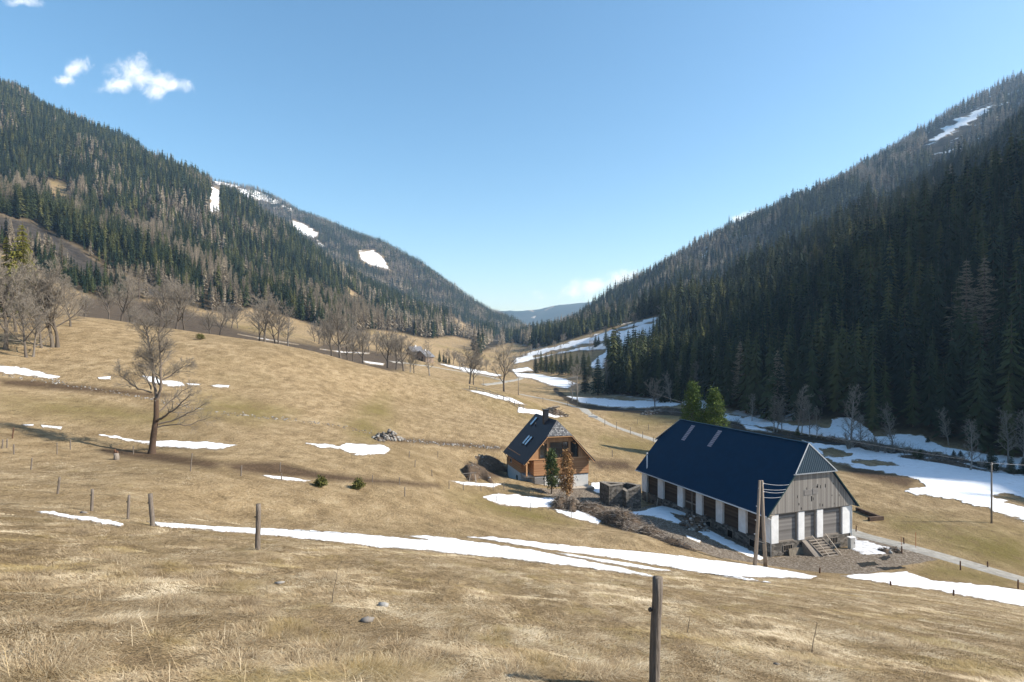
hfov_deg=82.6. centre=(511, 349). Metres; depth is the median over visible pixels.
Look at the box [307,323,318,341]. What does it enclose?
maple tree
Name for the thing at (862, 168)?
larch forest
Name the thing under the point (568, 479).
russet tree
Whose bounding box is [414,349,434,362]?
farmhouse
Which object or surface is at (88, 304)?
maple tree
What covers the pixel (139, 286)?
larch tree
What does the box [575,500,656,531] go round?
brush pile
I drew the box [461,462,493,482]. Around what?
earth heap
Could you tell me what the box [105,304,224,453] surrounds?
maple tree
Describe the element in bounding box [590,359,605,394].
spruce tree
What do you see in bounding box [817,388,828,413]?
alder tree
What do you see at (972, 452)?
alder tree
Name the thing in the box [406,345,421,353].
farmhouse
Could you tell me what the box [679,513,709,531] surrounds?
rubble heap
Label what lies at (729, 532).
window
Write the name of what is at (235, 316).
maple tree
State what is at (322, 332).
maple tree
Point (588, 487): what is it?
terrace deck
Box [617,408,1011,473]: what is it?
stream
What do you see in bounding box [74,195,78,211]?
larch tree
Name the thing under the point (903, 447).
bare shrub
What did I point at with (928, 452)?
bare shrub
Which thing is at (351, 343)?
maple tree
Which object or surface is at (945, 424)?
alder tree
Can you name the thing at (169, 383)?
snow
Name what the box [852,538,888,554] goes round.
snow
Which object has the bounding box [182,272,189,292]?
larch tree
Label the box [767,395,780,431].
alder tree
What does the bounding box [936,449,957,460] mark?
bare shrub
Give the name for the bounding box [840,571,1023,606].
snow
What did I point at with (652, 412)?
stone heap
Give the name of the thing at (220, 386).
snow
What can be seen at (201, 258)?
larch tree
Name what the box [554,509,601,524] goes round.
snow
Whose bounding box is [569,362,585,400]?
alder tree
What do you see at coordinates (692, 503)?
door
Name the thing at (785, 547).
window
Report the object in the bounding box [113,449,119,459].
tree stump
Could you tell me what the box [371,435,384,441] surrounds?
stone
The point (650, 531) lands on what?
brush pile
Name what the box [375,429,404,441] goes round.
stone heap
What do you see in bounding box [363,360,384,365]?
snow
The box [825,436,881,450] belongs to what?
brush pile
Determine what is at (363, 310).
larch tree
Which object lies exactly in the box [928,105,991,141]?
snow
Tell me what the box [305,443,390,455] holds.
snow
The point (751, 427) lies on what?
snow
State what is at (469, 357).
maple tree
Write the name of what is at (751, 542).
window
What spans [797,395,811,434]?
alder tree
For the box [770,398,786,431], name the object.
alder tree
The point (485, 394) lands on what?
snow
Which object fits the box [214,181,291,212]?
snow
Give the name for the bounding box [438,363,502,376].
snow
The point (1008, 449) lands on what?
alder tree
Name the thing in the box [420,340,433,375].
alder tree
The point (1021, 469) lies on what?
spruce tree
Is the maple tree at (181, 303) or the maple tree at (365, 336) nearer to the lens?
the maple tree at (181, 303)
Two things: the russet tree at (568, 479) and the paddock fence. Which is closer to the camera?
the russet tree at (568, 479)
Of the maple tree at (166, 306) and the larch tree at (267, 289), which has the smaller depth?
the maple tree at (166, 306)
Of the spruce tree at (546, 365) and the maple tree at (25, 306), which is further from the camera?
the spruce tree at (546, 365)
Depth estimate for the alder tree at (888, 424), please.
149.02 m
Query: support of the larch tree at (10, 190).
on the ground at (308, 380)
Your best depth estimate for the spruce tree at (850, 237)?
358.11 m
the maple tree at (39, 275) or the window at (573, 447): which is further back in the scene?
the maple tree at (39, 275)
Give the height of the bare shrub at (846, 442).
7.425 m
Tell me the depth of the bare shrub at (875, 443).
149.72 m
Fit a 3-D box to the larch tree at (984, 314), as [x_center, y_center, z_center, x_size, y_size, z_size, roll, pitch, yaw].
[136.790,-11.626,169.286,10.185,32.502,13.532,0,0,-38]
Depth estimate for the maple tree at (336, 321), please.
173.65 m
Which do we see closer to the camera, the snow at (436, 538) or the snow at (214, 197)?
the snow at (436, 538)
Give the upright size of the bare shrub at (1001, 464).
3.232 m
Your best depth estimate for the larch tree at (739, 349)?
215.72 m
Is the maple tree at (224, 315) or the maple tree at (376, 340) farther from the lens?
the maple tree at (376, 340)
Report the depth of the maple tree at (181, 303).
166.09 m
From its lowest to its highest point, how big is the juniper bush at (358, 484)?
1.381 m
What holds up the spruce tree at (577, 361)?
on the ground at (308, 380)
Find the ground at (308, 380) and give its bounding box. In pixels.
[0,80,1023,681]
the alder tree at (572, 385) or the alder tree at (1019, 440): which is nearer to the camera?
the alder tree at (1019, 440)
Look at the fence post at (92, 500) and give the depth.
27.00 m
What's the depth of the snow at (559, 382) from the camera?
402.40 m
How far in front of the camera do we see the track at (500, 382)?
324.53 m
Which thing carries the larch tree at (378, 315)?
on the ground at (308, 380)
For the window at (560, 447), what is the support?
in the house
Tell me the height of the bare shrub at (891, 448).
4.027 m
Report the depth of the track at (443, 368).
356.02 m
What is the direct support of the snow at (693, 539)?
on the ground at (308, 380)
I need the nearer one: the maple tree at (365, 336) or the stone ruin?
the stone ruin
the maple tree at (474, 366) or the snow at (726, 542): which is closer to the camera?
the snow at (726, 542)
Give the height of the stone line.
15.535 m
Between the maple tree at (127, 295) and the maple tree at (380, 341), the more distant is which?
the maple tree at (380, 341)
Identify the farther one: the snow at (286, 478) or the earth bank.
the earth bank
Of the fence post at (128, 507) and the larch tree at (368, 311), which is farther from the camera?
the larch tree at (368, 311)
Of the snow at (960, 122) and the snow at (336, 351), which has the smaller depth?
the snow at (336, 351)
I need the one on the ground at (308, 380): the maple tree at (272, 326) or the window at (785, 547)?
the maple tree at (272, 326)
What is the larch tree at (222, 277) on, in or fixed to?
on the ground at (308, 380)
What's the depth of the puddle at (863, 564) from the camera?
60.44 m
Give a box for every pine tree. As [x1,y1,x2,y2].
[679,380,705,423]
[698,386,731,427]
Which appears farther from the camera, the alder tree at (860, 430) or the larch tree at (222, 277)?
the larch tree at (222, 277)
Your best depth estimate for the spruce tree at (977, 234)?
212.57 m
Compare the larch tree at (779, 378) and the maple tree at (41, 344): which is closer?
the maple tree at (41, 344)
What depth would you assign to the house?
89.97 m
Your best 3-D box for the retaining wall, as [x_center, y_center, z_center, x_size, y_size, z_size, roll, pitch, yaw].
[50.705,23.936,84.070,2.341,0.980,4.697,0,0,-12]
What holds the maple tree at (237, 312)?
on the ground at (308, 380)
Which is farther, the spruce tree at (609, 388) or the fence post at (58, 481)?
the spruce tree at (609, 388)
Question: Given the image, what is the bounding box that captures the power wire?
[649,391,987,462]
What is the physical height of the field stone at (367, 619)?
0.080 m
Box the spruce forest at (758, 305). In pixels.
[0,69,1023,456]
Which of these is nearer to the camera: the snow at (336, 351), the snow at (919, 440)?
the snow at (919, 440)
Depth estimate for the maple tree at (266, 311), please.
170.46 m
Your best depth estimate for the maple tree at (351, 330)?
339.20 m
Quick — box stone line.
[0,368,499,448]
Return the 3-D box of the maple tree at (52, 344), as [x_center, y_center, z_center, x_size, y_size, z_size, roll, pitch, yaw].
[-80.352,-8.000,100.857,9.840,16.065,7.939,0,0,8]
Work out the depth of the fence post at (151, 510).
22.73 m
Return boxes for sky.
[0,0,1023,311]
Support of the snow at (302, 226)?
on the ground at (308, 380)
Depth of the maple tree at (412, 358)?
196.88 m
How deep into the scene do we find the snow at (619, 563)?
34.42 m
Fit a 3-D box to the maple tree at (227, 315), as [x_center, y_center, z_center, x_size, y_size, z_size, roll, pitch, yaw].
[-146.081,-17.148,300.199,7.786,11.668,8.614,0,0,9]
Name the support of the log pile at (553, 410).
on the ground at (308, 380)
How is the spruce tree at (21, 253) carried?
on the ground at (308, 380)
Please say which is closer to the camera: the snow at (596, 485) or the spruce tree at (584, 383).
the snow at (596, 485)
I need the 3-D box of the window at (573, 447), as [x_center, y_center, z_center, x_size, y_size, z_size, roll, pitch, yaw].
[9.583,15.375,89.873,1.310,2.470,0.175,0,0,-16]
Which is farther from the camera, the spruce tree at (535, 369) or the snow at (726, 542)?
the spruce tree at (535, 369)
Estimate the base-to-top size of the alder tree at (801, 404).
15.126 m
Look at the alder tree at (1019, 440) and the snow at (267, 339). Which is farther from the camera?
the snow at (267, 339)
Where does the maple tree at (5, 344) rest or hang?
on the ground at (308, 380)
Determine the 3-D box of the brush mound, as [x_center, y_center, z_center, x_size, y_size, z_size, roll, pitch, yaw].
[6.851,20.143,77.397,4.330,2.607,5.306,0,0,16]
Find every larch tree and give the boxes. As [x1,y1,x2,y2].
[6,183,14,204]
[56,236,66,262]
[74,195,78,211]
[80,176,87,197]
[133,265,145,298]
[149,222,156,247]
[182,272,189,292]
[191,244,198,269]
[199,250,204,273]
[209,260,213,281]
[218,267,227,292]
[225,271,233,291]
[233,273,241,297]
[262,284,270,309]
[361,303,365,326]
[364,300,373,324]
[376,305,381,325]
[728,341,745,407]
[765,349,788,415]
[944,257,987,340]
[963,254,1002,359]
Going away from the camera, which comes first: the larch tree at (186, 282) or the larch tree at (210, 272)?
the larch tree at (186, 282)
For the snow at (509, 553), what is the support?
on the ground at (308, 380)
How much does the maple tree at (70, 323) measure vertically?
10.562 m
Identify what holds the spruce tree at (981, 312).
on the ground at (308, 380)
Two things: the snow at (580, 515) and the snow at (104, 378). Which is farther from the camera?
the snow at (104, 378)
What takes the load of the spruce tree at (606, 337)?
on the ground at (308, 380)
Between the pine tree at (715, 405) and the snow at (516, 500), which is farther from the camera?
the pine tree at (715, 405)
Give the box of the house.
[503,409,594,486]
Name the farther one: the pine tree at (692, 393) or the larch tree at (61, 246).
the larch tree at (61, 246)
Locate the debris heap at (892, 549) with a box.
[877,546,903,553]
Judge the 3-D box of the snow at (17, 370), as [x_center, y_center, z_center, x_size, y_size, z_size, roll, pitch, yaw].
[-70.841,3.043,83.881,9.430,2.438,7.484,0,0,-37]
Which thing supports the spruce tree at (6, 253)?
on the ground at (308, 380)
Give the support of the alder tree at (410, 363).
on the ground at (308, 380)
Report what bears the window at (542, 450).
in the house
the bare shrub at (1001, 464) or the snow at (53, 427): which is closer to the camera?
the snow at (53, 427)
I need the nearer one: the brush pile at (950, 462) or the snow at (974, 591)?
the snow at (974, 591)
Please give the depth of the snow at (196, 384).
94.65 m
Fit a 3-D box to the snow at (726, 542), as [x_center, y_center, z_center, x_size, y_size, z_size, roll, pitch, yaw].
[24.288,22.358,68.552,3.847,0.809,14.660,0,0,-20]
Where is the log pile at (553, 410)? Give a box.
[542,405,568,416]
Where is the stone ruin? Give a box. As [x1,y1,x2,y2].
[599,481,641,507]
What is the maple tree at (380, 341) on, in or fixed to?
on the ground at (308, 380)
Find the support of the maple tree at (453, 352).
on the ground at (308, 380)
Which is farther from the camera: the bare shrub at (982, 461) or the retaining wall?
the bare shrub at (982, 461)
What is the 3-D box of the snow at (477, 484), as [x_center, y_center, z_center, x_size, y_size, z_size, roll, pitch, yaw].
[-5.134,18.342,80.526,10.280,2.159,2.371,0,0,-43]
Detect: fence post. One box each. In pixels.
[56,477,60,493]
[90,489,93,510]
[126,495,129,519]
[148,493,154,525]
[254,503,260,549]
[648,575,662,681]
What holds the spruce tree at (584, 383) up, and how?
on the ground at (308, 380)
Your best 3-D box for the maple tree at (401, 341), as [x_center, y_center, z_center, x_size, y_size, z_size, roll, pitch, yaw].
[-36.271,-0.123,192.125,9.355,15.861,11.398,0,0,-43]
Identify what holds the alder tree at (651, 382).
on the ground at (308, 380)
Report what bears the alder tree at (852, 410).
on the ground at (308, 380)
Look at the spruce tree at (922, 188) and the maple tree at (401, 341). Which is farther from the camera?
the spruce tree at (922, 188)
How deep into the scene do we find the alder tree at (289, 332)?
171.83 m
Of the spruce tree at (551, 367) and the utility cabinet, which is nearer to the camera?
the utility cabinet
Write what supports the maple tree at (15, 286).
on the ground at (308, 380)
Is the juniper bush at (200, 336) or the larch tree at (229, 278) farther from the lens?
the larch tree at (229, 278)
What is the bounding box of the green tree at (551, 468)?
[543,448,560,493]
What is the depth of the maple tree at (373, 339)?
344.86 m
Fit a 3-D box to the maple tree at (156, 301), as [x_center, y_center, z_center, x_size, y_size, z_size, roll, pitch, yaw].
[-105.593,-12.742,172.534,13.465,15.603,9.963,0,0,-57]
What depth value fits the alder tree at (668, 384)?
243.94 m
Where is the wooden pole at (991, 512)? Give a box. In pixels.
[990,462,992,522]
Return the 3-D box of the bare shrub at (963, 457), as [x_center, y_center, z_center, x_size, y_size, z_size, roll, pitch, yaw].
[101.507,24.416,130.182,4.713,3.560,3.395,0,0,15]
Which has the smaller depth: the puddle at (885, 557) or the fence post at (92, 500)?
the fence post at (92, 500)
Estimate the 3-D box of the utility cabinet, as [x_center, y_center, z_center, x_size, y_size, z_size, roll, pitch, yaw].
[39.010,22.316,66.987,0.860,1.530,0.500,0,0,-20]
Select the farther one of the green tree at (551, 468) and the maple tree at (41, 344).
the maple tree at (41, 344)
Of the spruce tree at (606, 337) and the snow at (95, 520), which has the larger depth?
the spruce tree at (606, 337)
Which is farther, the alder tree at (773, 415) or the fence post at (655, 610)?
the alder tree at (773, 415)
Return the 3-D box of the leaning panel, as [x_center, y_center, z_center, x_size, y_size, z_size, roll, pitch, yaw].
[31.673,22.613,64.928,2.100,0.950,0.120,0,-10,-20]
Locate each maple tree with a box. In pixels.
[0,249,18,315]
[0,249,46,349]
[0,260,32,331]
[0,291,49,357]
[7,304,54,356]
[15,257,83,347]
[15,260,93,347]
[16,284,74,347]
[22,259,65,302]
[55,277,84,326]
[78,291,95,316]
[96,279,124,318]
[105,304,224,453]
[108,270,138,320]
[116,290,143,322]
[137,281,175,325]
[143,276,183,327]
[157,274,201,328]
[167,288,200,329]
[199,306,217,333]
[209,298,230,334]
[220,306,233,326]
[222,303,242,327]
[230,306,244,327]
[242,296,271,340]
[247,291,286,341]
[261,302,289,343]
[262,295,290,343]
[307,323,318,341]
[309,321,324,343]
[316,311,344,355]
[316,323,329,345]
[321,303,358,358]
[336,326,355,359]
[340,324,358,339]
[347,328,364,360]
[349,322,370,362]
[361,328,377,351]
[370,332,383,352]
[371,322,404,367]
[377,334,390,354]
[385,335,407,369]
[386,326,416,370]
[408,347,420,372]
[448,348,457,364]
[456,341,484,383]
[463,350,486,384]
[486,340,522,391]
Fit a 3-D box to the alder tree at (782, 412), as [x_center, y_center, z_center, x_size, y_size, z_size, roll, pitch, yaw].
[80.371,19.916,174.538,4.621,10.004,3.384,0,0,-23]
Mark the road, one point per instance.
(957, 560)
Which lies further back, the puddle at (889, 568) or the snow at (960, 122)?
the snow at (960, 122)
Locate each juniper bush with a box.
[196,333,204,338]
[311,474,328,486]
[350,477,365,488]
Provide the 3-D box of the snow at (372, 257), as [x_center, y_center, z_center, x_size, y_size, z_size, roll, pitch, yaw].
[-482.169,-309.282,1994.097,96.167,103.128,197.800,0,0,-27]
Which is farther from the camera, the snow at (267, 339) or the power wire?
the snow at (267, 339)
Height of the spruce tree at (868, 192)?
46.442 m
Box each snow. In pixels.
[0,364,59,378]
[21,424,33,426]
[36,511,123,527]
[40,425,62,429]
[97,376,110,379]
[99,434,236,450]
[143,376,184,387]
[148,521,652,576]
[186,383,201,386]
[210,187,219,212]
[210,384,230,387]
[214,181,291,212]
[237,333,298,344]
[261,475,311,482]
[293,221,317,238]
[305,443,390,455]
[320,348,369,353]
[359,249,389,269]
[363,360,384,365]
[405,535,516,548]
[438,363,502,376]
[449,480,502,487]
[461,388,526,405]
[466,536,817,583]
[483,492,554,508]
[511,367,534,371]
[513,317,658,368]
[513,372,577,388]
[517,407,569,418]
[546,551,673,571]
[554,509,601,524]
[566,396,681,408]
[591,482,599,493]
[630,505,686,524]
[681,398,706,410]
[685,535,701,543]
[697,530,762,560]
[723,413,1022,469]
[742,424,773,432]
[801,440,1023,522]
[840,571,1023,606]
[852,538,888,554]
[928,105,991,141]
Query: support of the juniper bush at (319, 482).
on the ground at (308, 380)
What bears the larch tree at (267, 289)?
on the ground at (308, 380)
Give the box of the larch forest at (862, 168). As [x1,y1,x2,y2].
[0,70,1023,349]
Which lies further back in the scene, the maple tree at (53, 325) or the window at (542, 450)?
the maple tree at (53, 325)
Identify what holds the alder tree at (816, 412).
on the ground at (308, 380)
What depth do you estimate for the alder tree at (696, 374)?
238.65 m
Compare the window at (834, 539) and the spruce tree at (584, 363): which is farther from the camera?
the spruce tree at (584, 363)
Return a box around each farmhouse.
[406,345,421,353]
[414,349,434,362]
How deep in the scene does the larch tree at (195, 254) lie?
530.95 m
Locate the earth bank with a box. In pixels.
[475,454,507,472]
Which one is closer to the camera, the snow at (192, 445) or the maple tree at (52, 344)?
the snow at (192, 445)
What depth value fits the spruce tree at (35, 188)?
542.65 m
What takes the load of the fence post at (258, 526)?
on the ground at (308, 380)
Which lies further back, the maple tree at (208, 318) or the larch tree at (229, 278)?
the larch tree at (229, 278)
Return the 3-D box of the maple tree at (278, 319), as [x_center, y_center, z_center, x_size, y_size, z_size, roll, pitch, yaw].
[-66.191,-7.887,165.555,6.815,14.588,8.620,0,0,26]
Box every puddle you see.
[858,562,877,566]
[876,566,904,569]
[879,555,890,559]
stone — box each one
[360,616,374,622]
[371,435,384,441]
[378,602,388,606]
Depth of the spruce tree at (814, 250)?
383.60 m
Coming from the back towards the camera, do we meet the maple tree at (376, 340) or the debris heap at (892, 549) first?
the maple tree at (376, 340)
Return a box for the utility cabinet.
[847,536,855,548]
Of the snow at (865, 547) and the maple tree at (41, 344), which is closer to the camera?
the snow at (865, 547)
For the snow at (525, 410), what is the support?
on the ground at (308, 380)
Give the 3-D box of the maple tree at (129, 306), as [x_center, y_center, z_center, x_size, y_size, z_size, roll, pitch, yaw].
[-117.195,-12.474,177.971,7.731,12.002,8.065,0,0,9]
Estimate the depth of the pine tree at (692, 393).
129.14 m
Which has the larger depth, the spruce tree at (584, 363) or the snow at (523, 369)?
the snow at (523, 369)
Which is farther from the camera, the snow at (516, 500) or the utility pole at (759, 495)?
the snow at (516, 500)
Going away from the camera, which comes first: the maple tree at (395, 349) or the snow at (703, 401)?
the maple tree at (395, 349)
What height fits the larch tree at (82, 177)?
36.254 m
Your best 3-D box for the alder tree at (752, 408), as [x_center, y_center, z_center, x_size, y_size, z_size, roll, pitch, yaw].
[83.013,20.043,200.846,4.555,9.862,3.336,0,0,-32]
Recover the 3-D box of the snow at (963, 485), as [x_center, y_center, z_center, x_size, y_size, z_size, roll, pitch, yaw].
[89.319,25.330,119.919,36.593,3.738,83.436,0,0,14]
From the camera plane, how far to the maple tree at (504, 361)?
190.46 m
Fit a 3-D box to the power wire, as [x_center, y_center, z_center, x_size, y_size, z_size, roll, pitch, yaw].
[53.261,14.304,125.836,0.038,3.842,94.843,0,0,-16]
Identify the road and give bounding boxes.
[520,394,1023,582]
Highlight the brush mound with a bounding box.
[547,490,581,511]
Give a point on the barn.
(712, 474)
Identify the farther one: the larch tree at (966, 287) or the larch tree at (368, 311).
the larch tree at (368, 311)
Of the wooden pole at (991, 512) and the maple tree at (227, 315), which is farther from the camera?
the maple tree at (227, 315)
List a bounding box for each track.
[391,361,502,380]
[482,377,522,385]
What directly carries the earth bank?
on the ground at (308, 380)
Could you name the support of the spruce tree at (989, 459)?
on the ground at (308, 380)
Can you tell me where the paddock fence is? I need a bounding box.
[469,385,523,408]
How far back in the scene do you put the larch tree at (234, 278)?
501.24 m
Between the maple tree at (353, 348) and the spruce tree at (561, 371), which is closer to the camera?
the maple tree at (353, 348)
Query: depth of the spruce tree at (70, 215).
502.31 m
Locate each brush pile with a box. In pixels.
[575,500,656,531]
[628,521,702,550]
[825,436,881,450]
[897,452,1001,472]
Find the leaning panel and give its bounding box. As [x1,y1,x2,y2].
[788,547,803,555]
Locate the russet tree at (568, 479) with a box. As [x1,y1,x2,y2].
[556,448,576,498]
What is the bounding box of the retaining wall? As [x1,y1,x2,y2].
[855,507,883,520]
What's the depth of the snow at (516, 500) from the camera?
77.53 m
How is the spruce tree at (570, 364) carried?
on the ground at (308, 380)
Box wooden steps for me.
[802,533,841,556]
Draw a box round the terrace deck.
[562,485,593,490]
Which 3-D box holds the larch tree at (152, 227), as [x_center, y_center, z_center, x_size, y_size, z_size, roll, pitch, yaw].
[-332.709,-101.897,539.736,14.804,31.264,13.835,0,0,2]
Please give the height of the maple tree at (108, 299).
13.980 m
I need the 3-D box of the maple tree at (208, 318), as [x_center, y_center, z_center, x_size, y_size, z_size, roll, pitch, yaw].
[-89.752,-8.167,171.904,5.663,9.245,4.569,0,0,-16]
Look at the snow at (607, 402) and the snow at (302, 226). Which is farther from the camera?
the snow at (302, 226)
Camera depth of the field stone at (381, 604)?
11.06 m
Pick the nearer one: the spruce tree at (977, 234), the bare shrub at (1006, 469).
the bare shrub at (1006, 469)
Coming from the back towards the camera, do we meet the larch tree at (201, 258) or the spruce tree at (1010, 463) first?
the larch tree at (201, 258)
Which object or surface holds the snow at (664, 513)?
on the ground at (308, 380)
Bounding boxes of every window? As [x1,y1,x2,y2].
[539,444,546,458]
[549,441,567,457]
[570,441,577,456]
[727,529,732,537]
[749,538,754,546]
[783,544,792,551]
[830,537,837,543]
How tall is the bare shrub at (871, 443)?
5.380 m
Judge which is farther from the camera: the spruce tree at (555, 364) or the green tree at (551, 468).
the spruce tree at (555, 364)
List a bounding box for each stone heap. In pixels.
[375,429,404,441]
[640,409,662,414]
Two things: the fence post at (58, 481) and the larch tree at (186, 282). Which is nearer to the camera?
the fence post at (58, 481)
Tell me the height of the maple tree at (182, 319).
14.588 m
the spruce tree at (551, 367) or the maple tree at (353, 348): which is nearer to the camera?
the maple tree at (353, 348)
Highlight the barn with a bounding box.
[635,419,859,556]
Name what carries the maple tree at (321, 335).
on the ground at (308, 380)
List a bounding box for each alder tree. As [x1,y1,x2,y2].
[280,307,296,345]
[403,342,417,371]
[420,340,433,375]
[567,366,581,400]
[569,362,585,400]
[600,358,611,393]
[644,377,667,409]
[663,371,673,402]
[686,359,702,387]
[748,393,758,420]
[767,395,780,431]
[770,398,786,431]
[775,400,787,430]
[789,386,815,428]
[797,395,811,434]
[803,403,817,436]
[809,406,822,437]
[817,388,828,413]
[837,384,865,447]
[853,411,869,439]
[876,403,898,449]
[935,408,953,445]
[961,419,983,469]
[995,408,1021,462]
[1011,409,1023,457]
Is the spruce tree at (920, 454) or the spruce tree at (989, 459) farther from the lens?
the spruce tree at (920, 454)
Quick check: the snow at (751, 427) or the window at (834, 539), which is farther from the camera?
the snow at (751, 427)
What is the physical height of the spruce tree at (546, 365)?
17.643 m
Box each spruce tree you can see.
[0,234,18,316]
[1,221,35,316]
[32,179,39,201]
[68,199,77,228]
[533,354,538,372]
[538,352,543,371]
[542,353,548,372]
[547,351,555,373]
[553,356,558,372]
[556,354,564,374]
[562,353,569,373]
[567,352,574,374]
[573,354,579,375]
[579,350,586,375]
[580,367,590,393]
[585,353,592,376]
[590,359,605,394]
[602,330,607,345]
[605,371,613,394]
[809,242,816,270]
[848,227,852,247]
[863,182,874,209]
[916,448,924,459]
[919,179,929,198]
[973,290,989,333]
[974,213,986,244]
[984,445,999,471]
[1006,456,1017,473]
[1017,458,1023,474]
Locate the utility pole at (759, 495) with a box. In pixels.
[753,480,767,566]
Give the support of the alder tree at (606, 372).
on the ground at (308, 380)
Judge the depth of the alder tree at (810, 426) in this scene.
166.84 m
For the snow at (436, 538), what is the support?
on the ground at (308, 380)
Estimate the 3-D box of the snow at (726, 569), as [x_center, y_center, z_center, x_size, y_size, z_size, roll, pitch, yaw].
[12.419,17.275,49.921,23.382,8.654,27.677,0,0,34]
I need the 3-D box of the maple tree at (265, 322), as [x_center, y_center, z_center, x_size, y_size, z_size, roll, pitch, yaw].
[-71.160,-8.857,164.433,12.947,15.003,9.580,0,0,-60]
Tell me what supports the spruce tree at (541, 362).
on the ground at (308, 380)
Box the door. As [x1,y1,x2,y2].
[685,489,695,510]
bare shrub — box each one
[837,427,871,448]
[859,436,885,450]
[861,435,885,451]
[884,440,898,452]
[897,440,915,453]
[927,449,938,458]
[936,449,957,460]
[953,453,977,463]
[976,456,985,467]
[984,458,1011,470]
[1001,462,1017,473]
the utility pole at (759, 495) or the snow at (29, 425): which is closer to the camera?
the utility pole at (759, 495)
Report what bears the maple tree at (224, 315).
on the ground at (308, 380)
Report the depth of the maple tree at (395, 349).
187.39 m
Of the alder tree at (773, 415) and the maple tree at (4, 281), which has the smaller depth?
the maple tree at (4, 281)
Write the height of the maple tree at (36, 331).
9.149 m
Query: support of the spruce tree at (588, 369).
on the ground at (308, 380)
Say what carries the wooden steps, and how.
on the ground at (308, 380)
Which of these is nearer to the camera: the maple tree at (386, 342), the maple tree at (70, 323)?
the maple tree at (70, 323)
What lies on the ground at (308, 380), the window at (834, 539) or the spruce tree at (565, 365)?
the spruce tree at (565, 365)
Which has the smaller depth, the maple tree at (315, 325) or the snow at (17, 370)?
the snow at (17, 370)
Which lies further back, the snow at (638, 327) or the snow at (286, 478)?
the snow at (638, 327)
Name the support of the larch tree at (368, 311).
on the ground at (308, 380)
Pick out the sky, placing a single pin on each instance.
(535, 154)

